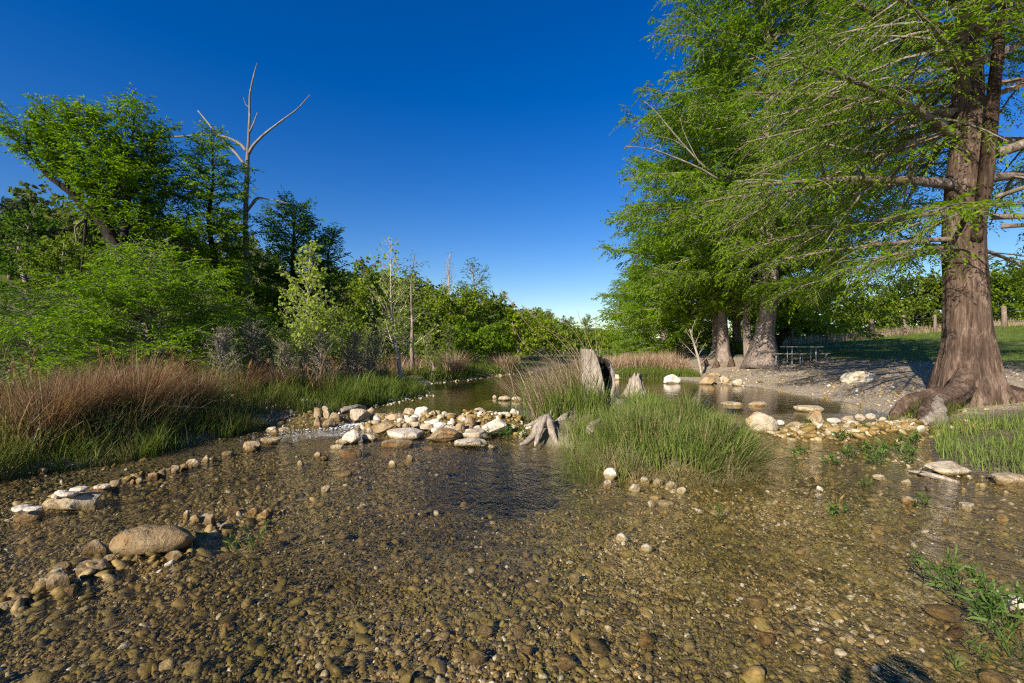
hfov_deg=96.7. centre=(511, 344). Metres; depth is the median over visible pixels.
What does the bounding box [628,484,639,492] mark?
stone
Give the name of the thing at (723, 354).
cypress tree
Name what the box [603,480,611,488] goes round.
stone
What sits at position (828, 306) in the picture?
broadleaf tree
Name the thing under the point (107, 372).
weed
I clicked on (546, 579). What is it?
stone
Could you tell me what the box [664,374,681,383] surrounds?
boulder
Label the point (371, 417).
stone
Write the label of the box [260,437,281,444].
stone
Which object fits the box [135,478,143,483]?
stone
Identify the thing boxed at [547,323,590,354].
broadleaf tree
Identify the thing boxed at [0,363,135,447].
grass clump
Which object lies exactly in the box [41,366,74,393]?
weed
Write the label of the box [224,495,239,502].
stone
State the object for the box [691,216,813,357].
cypress tree
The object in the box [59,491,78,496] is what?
slab stone
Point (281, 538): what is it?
stone
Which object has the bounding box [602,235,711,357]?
cypress tree
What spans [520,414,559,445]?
driftwood root
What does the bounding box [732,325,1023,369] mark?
meadow grass
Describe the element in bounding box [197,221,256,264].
hillside tree
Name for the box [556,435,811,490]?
sedge straw
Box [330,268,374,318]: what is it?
hillside tree
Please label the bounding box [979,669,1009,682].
stone
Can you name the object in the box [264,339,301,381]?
shrub
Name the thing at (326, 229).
broadleaf tree
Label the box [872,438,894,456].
water plant
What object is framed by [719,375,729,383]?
bank stone
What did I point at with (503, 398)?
stone
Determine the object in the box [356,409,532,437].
dam gravel
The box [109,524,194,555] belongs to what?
boulder
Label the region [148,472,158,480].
stone
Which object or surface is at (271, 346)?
shrub
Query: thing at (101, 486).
slab stone
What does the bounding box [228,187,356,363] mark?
cypress tree
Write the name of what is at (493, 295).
hillside tree
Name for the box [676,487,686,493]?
stone
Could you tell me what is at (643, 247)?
bald cypress
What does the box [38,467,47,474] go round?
stone
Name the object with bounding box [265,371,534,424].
edge stones
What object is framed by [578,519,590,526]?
stone
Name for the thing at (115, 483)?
slab stone
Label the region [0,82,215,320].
leaning cypress
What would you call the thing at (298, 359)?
shrub
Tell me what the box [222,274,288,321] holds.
hillside tree
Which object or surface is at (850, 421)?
stone
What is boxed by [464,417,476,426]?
dam stone
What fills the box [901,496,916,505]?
stone
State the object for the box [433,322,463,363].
shrub
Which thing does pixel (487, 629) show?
stone
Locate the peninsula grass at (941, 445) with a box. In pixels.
[923,400,1023,474]
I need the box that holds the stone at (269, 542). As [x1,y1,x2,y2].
[264,539,281,549]
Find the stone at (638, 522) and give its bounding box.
[634,518,642,525]
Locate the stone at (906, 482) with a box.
[901,479,910,485]
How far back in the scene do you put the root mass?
8.02 m
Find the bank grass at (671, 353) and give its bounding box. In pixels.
[602,346,680,358]
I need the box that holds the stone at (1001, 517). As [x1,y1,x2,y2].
[996,514,1008,522]
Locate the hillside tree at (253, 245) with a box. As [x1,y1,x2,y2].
[223,236,288,295]
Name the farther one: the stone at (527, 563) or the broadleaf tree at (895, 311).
the broadleaf tree at (895, 311)
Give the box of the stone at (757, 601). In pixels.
[745,595,766,609]
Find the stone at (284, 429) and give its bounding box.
[278,427,290,432]
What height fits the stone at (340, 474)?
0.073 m
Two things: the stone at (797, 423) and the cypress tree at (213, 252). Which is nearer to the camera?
the stone at (797, 423)
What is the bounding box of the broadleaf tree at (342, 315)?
[314,302,372,365]
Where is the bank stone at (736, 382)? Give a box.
[731,378,742,385]
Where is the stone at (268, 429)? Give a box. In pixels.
[266,427,277,431]
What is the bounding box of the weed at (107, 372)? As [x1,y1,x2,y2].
[100,366,119,383]
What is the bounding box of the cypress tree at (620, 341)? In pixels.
[591,263,678,357]
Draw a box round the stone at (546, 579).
[539,575,548,584]
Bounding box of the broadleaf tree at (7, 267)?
[0,202,77,307]
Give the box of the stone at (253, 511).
[247,508,258,515]
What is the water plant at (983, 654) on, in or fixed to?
on the water at (464, 391)
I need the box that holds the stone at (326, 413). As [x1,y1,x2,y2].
[323,409,329,418]
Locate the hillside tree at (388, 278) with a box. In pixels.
[356,269,429,344]
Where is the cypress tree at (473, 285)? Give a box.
[446,257,509,359]
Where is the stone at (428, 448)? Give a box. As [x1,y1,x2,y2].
[423,446,433,450]
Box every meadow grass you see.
[697,318,1023,353]
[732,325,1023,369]
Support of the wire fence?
on the ground at (894, 377)
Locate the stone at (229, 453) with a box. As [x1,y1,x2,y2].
[221,451,233,456]
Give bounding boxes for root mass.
[548,402,565,418]
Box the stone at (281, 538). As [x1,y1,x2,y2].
[278,532,296,541]
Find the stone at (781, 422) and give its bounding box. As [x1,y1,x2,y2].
[777,420,784,425]
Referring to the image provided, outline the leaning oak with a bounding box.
[775,294,821,350]
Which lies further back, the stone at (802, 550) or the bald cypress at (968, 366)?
the bald cypress at (968, 366)
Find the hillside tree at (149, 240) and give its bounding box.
[141,232,178,255]
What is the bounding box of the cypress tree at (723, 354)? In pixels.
[643,173,799,363]
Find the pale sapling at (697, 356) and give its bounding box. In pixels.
[678,318,717,374]
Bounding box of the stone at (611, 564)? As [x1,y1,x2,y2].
[604,561,619,569]
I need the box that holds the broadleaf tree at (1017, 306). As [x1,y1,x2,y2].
[942,260,1023,325]
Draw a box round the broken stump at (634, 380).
[624,372,646,397]
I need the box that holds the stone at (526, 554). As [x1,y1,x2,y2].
[523,552,529,557]
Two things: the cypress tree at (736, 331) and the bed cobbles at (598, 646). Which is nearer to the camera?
the bed cobbles at (598, 646)
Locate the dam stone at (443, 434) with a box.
[426,427,460,441]
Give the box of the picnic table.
[771,346,830,364]
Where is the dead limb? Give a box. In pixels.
[586,418,600,436]
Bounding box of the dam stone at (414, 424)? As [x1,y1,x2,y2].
[409,422,419,427]
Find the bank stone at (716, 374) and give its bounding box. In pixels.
[709,372,720,376]
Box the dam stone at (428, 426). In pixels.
[420,423,433,429]
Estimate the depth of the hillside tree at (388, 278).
43.39 m
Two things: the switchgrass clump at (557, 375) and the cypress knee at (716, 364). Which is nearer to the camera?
the switchgrass clump at (557, 375)
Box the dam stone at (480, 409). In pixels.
[474,408,485,412]
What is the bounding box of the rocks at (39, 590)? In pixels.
[0,501,299,630]
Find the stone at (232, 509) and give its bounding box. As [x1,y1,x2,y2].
[223,506,239,516]
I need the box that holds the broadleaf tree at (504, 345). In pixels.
[473,321,518,363]
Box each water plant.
[223,520,268,553]
[485,423,514,438]
[503,423,529,438]
[715,503,723,519]
[785,444,809,453]
[796,416,812,422]
[820,450,840,465]
[824,497,848,517]
[831,429,850,438]
[837,444,858,457]
[852,439,873,452]
[853,421,874,427]
[859,476,874,486]
[862,448,889,464]
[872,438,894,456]
[892,433,909,451]
[898,442,921,462]
[904,428,924,444]
[908,544,965,601]
[909,492,932,506]
[940,630,1023,672]
[950,552,1023,644]
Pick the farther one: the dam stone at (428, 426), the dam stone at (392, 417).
the dam stone at (392, 417)
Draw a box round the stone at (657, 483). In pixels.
[653,478,662,485]
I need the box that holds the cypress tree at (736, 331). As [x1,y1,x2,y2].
[731,198,800,352]
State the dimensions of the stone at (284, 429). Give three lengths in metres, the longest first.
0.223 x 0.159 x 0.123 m
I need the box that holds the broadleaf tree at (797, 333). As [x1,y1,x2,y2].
[741,282,847,341]
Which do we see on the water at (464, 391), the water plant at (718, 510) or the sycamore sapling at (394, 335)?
the water plant at (718, 510)
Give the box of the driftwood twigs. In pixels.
[215,522,238,530]
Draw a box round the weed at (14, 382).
[1,372,30,400]
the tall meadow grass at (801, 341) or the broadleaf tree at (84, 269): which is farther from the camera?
the tall meadow grass at (801, 341)
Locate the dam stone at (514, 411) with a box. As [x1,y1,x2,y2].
[510,409,519,414]
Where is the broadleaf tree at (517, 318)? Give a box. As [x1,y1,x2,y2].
[493,306,548,360]
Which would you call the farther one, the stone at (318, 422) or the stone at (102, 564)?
the stone at (318, 422)
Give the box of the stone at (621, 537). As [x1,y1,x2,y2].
[616,532,627,542]
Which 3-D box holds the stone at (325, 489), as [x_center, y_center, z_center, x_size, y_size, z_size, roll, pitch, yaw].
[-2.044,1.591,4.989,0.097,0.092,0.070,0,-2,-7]
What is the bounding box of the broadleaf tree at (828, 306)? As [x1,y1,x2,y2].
[796,266,873,335]
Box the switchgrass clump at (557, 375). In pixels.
[480,289,650,430]
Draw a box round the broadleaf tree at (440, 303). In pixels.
[412,278,467,355]
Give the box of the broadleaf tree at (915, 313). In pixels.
[864,268,942,330]
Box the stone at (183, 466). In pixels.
[180,464,187,470]
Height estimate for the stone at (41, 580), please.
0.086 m
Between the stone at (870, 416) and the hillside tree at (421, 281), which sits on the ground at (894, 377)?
the hillside tree at (421, 281)
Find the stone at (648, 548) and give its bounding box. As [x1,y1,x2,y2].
[641,544,652,553]
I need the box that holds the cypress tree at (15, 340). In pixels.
[0,284,140,390]
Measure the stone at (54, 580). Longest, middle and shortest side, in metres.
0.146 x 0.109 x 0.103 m
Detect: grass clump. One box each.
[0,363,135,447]
[2,345,225,429]
[3,358,144,435]
[158,361,239,414]
[211,357,272,399]
[254,361,304,392]
[423,350,483,375]
[486,352,526,372]
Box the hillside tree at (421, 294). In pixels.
[401,273,435,306]
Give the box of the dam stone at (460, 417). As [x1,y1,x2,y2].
[458,415,465,421]
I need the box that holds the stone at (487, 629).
[479,626,492,637]
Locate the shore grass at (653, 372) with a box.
[614,362,699,377]
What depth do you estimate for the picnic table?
20.32 m
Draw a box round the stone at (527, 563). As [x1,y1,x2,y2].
[525,560,533,565]
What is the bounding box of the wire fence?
[790,306,1015,345]
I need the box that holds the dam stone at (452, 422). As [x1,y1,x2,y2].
[447,420,455,425]
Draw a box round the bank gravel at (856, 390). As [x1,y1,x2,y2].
[691,356,1023,417]
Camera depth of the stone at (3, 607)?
2.73 m
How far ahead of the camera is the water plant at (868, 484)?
5.16 m
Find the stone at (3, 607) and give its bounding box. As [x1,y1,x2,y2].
[0,602,8,612]
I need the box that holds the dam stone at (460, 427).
[455,422,464,434]
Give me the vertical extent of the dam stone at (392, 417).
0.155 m
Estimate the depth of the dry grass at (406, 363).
16.89 m
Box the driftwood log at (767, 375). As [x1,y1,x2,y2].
[762,374,775,376]
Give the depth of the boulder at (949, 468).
5.57 m
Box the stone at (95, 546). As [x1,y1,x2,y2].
[81,539,111,559]
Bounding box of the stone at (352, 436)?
[342,429,360,444]
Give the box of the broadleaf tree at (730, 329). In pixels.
[728,317,805,341]
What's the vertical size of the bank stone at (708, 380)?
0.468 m
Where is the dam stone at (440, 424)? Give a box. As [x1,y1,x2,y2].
[433,422,446,427]
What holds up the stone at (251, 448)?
on the water at (464, 391)
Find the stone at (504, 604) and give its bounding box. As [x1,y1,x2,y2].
[496,601,508,607]
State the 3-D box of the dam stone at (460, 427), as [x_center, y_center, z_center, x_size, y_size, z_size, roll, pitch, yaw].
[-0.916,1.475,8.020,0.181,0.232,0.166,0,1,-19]
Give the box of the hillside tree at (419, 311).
[413,301,435,350]
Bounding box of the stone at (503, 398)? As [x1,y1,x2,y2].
[498,396,510,400]
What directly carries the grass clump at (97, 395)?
on the ground at (894, 377)
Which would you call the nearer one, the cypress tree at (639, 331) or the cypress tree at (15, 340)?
the cypress tree at (15, 340)
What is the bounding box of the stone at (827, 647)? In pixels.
[819,642,834,654]
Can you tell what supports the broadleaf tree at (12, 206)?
on the ground at (894, 377)
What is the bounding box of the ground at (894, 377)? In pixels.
[0,273,1023,682]
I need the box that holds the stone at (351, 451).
[339,448,362,458]
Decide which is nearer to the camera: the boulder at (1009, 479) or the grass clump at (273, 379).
the boulder at (1009, 479)
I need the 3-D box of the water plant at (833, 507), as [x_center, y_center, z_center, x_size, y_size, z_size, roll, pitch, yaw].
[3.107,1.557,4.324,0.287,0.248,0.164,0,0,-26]
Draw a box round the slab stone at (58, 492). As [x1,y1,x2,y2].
[54,490,66,495]
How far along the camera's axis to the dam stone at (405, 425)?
8.19 m
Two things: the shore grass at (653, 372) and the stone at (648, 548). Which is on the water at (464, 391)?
the stone at (648, 548)
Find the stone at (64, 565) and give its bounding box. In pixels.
[52,561,72,570]
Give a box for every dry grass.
[0,358,244,458]
[47,350,497,393]
[603,350,692,372]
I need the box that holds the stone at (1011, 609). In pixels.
[1006,595,1023,619]
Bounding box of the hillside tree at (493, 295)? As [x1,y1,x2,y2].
[478,292,507,341]
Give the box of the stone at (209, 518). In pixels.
[204,513,216,526]
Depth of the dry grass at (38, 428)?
6.80 m
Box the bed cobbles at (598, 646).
[0,478,1014,682]
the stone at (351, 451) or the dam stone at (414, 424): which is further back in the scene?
the dam stone at (414, 424)
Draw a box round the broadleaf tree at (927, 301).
[897,273,1004,329]
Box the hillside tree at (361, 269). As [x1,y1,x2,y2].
[339,255,381,303]
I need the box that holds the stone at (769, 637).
[757,632,775,645]
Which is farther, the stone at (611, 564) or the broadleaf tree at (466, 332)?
the broadleaf tree at (466, 332)
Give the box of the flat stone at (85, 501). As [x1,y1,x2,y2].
[42,492,102,511]
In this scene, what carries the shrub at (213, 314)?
on the ground at (894, 377)
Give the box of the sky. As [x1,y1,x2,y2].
[0,0,1023,337]
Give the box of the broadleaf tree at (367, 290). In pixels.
[340,268,408,355]
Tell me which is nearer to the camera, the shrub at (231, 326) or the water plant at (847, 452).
the water plant at (847, 452)
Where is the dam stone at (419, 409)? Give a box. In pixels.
[414,406,428,413]
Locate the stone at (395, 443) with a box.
[381,438,412,448]
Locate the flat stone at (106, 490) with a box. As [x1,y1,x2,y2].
[86,487,116,493]
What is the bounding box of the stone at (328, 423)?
[322,418,335,428]
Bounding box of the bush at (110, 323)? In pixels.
[0,232,292,392]
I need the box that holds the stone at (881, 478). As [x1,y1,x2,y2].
[872,474,886,481]
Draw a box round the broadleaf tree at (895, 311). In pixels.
[823,289,924,336]
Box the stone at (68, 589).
[64,585,77,596]
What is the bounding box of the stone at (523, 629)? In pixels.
[513,625,528,638]
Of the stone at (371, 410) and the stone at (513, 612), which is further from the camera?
the stone at (371, 410)
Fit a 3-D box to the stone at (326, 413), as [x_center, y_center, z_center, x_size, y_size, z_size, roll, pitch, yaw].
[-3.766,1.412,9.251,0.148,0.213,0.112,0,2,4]
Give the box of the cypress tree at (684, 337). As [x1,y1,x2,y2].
[591,214,755,357]
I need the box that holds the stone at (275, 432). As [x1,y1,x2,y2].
[270,430,279,435]
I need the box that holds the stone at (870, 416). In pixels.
[865,413,875,419]
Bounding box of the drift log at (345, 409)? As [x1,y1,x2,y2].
[340,404,366,413]
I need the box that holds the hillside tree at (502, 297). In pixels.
[490,291,517,353]
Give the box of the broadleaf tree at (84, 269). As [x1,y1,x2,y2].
[61,253,121,330]
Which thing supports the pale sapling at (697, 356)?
on the ground at (894, 377)
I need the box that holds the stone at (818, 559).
[808,556,822,563]
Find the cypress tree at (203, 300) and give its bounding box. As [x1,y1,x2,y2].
[136,271,261,382]
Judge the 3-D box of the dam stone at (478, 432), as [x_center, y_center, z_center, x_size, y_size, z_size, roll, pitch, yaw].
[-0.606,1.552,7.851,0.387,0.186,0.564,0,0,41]
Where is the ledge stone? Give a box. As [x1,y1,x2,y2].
[840,371,876,382]
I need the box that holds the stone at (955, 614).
[922,604,965,622]
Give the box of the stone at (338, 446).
[330,444,343,449]
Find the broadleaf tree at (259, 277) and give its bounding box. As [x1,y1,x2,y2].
[221,253,287,345]
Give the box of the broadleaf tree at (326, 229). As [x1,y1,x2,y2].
[269,222,367,353]
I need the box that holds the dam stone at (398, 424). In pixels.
[396,422,401,427]
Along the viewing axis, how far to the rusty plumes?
8.99 m
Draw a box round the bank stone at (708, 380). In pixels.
[700,376,715,384]
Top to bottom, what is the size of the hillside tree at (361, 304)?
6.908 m
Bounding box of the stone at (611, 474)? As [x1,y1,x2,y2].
[603,468,617,479]
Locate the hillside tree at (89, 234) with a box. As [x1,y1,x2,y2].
[62,217,117,251]
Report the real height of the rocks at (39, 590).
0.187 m
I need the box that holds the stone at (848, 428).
[842,427,852,431]
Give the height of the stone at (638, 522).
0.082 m
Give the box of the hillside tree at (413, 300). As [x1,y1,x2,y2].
[406,291,433,329]
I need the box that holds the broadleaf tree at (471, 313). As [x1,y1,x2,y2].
[434,286,501,351]
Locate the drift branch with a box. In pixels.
[907,470,959,482]
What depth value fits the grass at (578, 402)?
7.89 m
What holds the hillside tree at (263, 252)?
on the ground at (894, 377)
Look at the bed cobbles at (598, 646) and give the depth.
2.79 m
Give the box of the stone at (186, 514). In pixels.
[183,510,189,519]
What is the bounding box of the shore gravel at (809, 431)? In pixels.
[767,418,991,444]
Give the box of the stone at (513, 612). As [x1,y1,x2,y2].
[507,608,516,617]
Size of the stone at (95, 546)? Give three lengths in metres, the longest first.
0.183 x 0.172 x 0.137 m
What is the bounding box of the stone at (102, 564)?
[75,558,111,576]
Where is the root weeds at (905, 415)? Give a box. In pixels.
[879,400,1021,419]
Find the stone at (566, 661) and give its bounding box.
[557,653,576,671]
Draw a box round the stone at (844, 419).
[841,416,854,422]
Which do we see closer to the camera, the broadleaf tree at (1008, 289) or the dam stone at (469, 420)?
the dam stone at (469, 420)
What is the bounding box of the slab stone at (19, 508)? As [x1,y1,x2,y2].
[11,504,30,511]
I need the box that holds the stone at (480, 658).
[468,649,487,664]
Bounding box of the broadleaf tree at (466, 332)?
[434,315,495,364]
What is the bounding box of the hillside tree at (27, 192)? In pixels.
[0,180,59,242]
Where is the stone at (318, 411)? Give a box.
[314,407,322,417]
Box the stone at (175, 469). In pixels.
[171,465,179,473]
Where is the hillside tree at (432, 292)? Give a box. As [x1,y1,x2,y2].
[421,284,450,325]
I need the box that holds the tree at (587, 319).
[583,314,595,331]
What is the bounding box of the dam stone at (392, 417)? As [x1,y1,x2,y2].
[387,414,402,420]
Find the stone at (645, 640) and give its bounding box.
[638,632,653,647]
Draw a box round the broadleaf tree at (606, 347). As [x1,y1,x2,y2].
[593,327,622,355]
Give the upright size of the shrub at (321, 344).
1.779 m
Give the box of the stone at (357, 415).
[350,408,368,422]
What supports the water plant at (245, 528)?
on the water at (464, 391)
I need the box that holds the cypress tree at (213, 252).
[150,118,282,349]
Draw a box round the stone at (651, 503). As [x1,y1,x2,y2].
[647,500,656,507]
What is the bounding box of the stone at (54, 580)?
[46,572,70,590]
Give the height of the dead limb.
0.270 m
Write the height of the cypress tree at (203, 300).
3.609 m
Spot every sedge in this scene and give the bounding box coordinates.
[0,394,271,480]
[246,369,426,417]
[367,359,530,386]
[527,395,664,493]
[540,421,603,482]
[573,389,789,484]
[574,383,750,432]
[901,398,968,417]
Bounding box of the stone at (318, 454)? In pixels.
[314,452,321,458]
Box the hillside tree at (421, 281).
[409,277,440,300]
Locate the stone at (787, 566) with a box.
[782,564,793,571]
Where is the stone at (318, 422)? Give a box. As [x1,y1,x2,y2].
[314,416,321,429]
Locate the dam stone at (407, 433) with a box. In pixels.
[387,427,424,439]
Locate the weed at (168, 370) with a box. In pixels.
[152,360,182,389]
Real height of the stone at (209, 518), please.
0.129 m
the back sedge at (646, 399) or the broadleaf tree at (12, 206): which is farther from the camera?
the broadleaf tree at (12, 206)
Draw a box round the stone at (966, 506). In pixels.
[956,502,975,511]
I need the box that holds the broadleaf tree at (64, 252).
[0,231,104,328]
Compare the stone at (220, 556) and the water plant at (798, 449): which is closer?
the stone at (220, 556)
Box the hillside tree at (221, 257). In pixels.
[194,241,242,274]
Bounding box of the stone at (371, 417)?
[369,413,388,419]
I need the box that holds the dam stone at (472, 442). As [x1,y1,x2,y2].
[454,437,487,447]
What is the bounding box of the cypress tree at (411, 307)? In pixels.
[387,250,441,368]
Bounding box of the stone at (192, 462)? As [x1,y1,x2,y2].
[186,459,199,466]
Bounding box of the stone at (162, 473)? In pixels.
[158,469,166,478]
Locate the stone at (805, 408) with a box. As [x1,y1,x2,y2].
[793,405,823,412]
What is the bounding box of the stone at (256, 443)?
[243,441,260,449]
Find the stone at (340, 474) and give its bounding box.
[336,471,351,477]
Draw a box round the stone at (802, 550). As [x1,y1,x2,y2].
[794,545,809,555]
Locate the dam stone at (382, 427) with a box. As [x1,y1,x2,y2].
[373,420,394,433]
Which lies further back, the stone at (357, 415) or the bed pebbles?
the stone at (357, 415)
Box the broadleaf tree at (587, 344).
[570,326,609,351]
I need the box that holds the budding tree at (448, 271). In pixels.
[438,253,456,313]
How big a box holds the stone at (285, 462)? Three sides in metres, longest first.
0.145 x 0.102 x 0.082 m
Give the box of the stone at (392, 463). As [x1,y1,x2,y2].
[389,460,396,467]
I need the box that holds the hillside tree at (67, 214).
[21,187,132,269]
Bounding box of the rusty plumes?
[0,341,419,398]
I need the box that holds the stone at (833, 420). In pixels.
[826,418,841,423]
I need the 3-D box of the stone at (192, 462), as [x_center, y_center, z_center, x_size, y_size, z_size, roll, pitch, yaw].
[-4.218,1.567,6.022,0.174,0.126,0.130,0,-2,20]
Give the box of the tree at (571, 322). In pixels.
[568,316,577,327]
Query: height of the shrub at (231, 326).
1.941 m
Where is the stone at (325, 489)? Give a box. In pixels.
[321,485,329,492]
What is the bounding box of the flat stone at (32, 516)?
[13,510,44,523]
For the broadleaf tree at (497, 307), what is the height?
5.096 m
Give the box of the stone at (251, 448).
[244,445,256,452]
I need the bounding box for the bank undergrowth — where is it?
[0,352,309,463]
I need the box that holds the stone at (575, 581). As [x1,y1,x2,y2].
[569,573,579,584]
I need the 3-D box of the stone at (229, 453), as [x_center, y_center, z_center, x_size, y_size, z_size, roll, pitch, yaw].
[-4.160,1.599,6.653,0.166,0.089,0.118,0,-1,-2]
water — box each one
[0,351,1023,682]
[281,422,368,435]
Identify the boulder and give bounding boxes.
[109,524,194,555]
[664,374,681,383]
[745,411,778,433]
[806,411,823,423]
[922,461,972,476]
[991,472,1023,487]
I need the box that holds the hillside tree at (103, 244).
[86,237,144,270]
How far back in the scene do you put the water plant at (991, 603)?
2.50 m
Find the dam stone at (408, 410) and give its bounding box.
[403,408,414,413]
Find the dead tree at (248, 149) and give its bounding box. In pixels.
[172,64,309,360]
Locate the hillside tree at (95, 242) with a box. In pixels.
[63,202,154,279]
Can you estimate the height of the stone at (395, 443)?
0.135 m
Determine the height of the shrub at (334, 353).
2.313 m
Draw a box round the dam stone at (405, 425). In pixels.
[402,423,408,427]
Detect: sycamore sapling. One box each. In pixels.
[256,240,357,380]
[358,237,440,382]
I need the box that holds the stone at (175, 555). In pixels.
[165,550,182,560]
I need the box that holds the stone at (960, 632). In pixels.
[948,625,963,638]
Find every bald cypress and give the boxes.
[586,50,884,356]
[609,0,1021,368]
[682,0,1023,426]
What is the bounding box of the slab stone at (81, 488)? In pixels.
[69,486,88,491]
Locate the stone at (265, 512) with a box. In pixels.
[260,510,269,516]
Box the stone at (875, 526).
[871,523,884,531]
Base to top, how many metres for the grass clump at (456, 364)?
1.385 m
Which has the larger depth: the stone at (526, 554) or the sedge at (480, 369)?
the sedge at (480, 369)
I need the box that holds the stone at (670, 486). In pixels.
[666,481,677,488]
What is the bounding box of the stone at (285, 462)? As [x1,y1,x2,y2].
[282,460,291,465]
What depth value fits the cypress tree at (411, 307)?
21.92 m
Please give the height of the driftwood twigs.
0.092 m
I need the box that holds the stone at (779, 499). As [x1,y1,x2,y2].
[775,497,785,501]
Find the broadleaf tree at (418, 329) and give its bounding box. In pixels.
[372,284,435,361]
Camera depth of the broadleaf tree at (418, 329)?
26.89 m
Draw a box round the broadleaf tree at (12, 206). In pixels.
[0,195,72,279]
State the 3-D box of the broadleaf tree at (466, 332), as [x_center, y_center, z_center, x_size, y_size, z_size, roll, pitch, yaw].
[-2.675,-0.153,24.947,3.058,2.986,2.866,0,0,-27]
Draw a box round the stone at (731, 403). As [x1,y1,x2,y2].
[720,401,744,409]
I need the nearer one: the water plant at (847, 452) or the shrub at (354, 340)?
the water plant at (847, 452)
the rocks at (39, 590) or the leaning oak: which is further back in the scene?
the leaning oak
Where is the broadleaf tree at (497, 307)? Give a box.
[467,298,514,357]
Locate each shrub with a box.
[0,309,29,373]
[34,288,93,357]
[80,275,133,371]
[193,293,236,347]
[195,324,252,394]
[206,321,248,386]
[229,297,270,377]
[233,316,277,390]
[261,328,288,380]
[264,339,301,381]
[273,341,295,388]
[274,321,317,373]
[300,330,338,381]
[307,315,340,377]
[329,322,363,369]
[333,325,381,381]
[355,327,381,375]
[356,331,390,378]
[364,316,396,369]
[390,311,427,361]
[418,328,445,377]
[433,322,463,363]
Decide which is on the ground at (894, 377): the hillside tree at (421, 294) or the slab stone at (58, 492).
the hillside tree at (421, 294)
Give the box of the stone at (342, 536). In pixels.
[334,533,349,539]
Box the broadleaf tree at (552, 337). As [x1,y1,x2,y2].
[519,314,568,357]
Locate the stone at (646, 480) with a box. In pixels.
[640,476,650,483]
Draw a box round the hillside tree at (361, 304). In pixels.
[336,274,387,333]
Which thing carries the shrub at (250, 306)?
on the ground at (894, 377)
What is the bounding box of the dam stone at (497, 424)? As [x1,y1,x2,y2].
[482,418,506,435]
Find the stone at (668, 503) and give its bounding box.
[657,500,673,506]
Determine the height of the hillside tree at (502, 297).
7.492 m
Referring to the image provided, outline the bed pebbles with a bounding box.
[0,498,1023,682]
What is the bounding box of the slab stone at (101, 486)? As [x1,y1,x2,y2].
[94,484,110,488]
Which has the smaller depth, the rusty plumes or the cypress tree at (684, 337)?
the rusty plumes
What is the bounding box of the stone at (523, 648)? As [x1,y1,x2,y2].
[517,644,533,659]
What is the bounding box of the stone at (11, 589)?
[2,587,18,596]
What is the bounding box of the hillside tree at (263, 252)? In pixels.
[253,248,290,306]
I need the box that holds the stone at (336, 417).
[329,413,340,421]
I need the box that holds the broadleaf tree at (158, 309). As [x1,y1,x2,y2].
[108,247,196,351]
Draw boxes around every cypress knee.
[701,355,708,366]
[712,359,719,367]
[727,356,734,366]
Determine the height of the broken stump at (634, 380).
0.856 m
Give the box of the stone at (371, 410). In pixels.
[367,408,375,413]
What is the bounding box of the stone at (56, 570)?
[46,567,64,576]
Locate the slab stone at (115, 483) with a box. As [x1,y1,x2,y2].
[110,480,121,486]
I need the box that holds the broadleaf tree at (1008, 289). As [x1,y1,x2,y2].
[993,264,1023,318]
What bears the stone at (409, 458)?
on the water at (464, 391)
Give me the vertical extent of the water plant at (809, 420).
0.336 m
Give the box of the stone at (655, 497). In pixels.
[649,494,662,500]
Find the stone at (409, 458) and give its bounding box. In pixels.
[406,455,412,461]
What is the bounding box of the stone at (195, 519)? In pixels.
[190,515,200,523]
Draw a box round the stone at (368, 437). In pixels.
[362,434,375,441]
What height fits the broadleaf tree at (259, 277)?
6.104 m
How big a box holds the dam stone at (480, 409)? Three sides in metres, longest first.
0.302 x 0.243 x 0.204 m
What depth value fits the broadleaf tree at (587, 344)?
73.83 m
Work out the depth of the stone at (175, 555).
3.40 m
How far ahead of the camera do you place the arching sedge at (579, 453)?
5.90 m
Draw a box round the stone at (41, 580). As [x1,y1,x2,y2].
[35,577,47,585]
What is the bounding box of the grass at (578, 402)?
[532,376,627,421]
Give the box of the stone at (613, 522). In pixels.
[606,519,616,525]
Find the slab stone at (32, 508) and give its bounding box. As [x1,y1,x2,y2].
[23,506,42,510]
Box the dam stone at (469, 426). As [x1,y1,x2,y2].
[465,424,473,428]
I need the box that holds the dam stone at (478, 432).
[462,427,492,438]
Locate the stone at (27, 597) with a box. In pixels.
[11,593,31,604]
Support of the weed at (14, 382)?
on the ground at (894, 377)
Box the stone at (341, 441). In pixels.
[336,438,348,444]
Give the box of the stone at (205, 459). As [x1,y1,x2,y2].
[202,456,209,462]
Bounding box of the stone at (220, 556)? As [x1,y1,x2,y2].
[215,552,234,560]
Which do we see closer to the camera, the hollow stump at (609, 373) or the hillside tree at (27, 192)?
the hollow stump at (609, 373)
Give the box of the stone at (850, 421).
[846,420,859,424]
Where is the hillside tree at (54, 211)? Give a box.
[21,207,90,264]
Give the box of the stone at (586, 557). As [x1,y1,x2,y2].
[583,553,592,560]
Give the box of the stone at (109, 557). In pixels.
[104,554,117,562]
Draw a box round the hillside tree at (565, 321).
[560,315,569,326]
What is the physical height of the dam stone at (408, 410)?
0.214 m
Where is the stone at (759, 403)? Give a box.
[748,401,767,409]
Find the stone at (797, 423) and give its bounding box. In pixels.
[785,421,804,425]
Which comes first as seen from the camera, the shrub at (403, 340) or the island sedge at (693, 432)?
the island sedge at (693, 432)
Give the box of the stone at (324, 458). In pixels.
[320,456,328,460]
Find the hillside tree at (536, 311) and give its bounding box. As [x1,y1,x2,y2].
[527,307,543,320]
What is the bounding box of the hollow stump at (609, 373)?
[554,349,626,422]
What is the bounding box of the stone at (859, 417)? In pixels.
[855,414,865,420]

